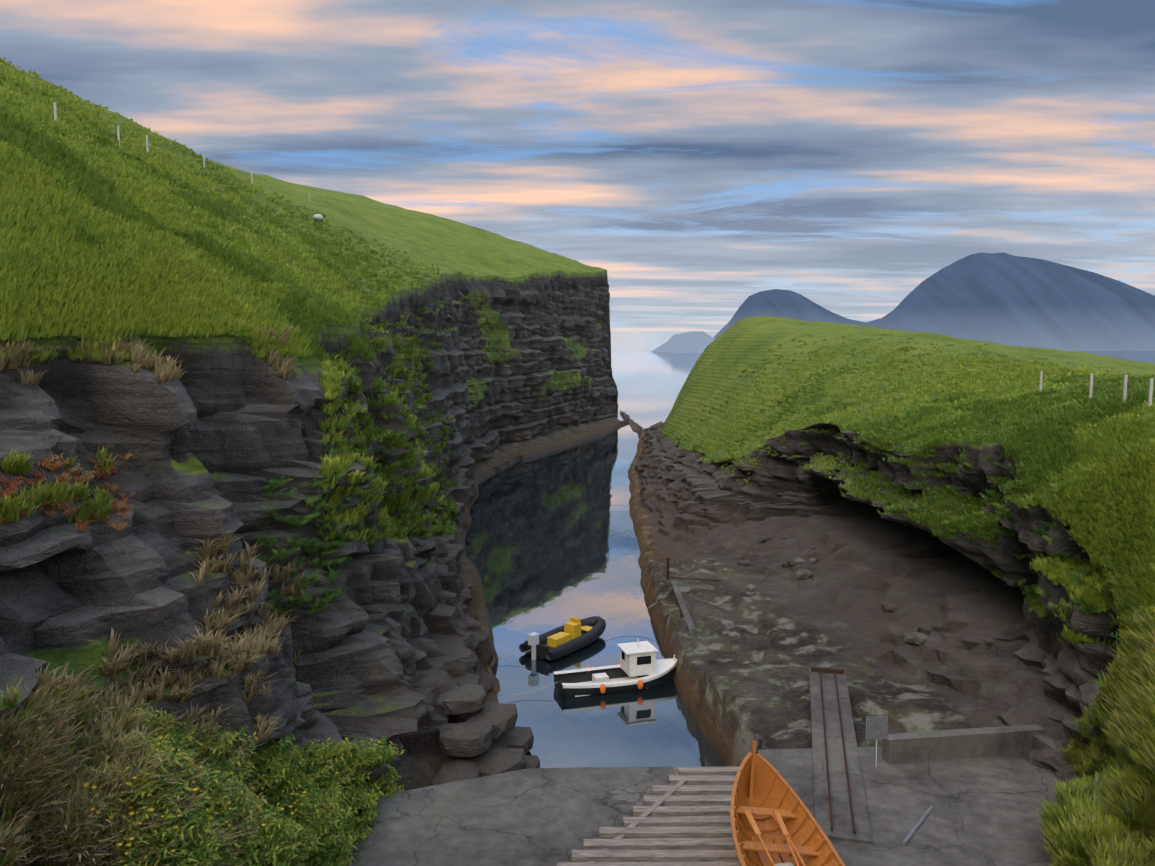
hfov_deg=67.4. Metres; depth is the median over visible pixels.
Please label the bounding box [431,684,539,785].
shore boulders
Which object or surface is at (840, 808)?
winch rail track
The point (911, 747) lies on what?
low concrete wall
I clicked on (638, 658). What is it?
motor boat
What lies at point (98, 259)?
grass and fern plants
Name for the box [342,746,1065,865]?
concrete landing slip
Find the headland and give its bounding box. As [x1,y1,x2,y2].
[651,331,715,352]
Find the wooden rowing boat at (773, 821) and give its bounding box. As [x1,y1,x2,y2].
[730,740,844,865]
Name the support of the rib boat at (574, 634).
on the sea water
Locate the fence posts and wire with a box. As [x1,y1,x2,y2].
[53,102,1153,405]
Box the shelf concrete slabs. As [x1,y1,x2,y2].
[666,557,721,635]
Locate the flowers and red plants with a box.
[0,453,389,865]
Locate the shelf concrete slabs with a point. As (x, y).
(679, 602)
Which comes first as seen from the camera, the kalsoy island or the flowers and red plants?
the flowers and red plants
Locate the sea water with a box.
[465,350,1154,769]
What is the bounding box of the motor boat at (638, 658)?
[553,639,677,696]
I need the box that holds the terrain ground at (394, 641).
[0,61,1154,865]
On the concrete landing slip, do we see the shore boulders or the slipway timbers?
the slipway timbers
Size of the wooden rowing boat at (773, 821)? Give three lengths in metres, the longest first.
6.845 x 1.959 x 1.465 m
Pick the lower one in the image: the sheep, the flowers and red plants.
the flowers and red plants
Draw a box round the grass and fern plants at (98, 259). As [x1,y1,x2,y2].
[0,57,1154,865]
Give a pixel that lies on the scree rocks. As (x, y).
(916, 638)
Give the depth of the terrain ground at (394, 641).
29.07 m
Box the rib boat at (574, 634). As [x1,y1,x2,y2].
[519,616,605,660]
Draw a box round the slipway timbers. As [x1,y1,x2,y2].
[557,766,739,865]
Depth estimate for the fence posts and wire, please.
33.78 m
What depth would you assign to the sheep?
60.18 m
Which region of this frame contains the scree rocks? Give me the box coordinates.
[737,520,994,644]
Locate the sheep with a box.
[313,214,325,221]
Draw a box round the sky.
[0,0,1154,349]
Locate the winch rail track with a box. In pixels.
[809,667,871,843]
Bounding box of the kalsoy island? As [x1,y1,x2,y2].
[713,252,1154,350]

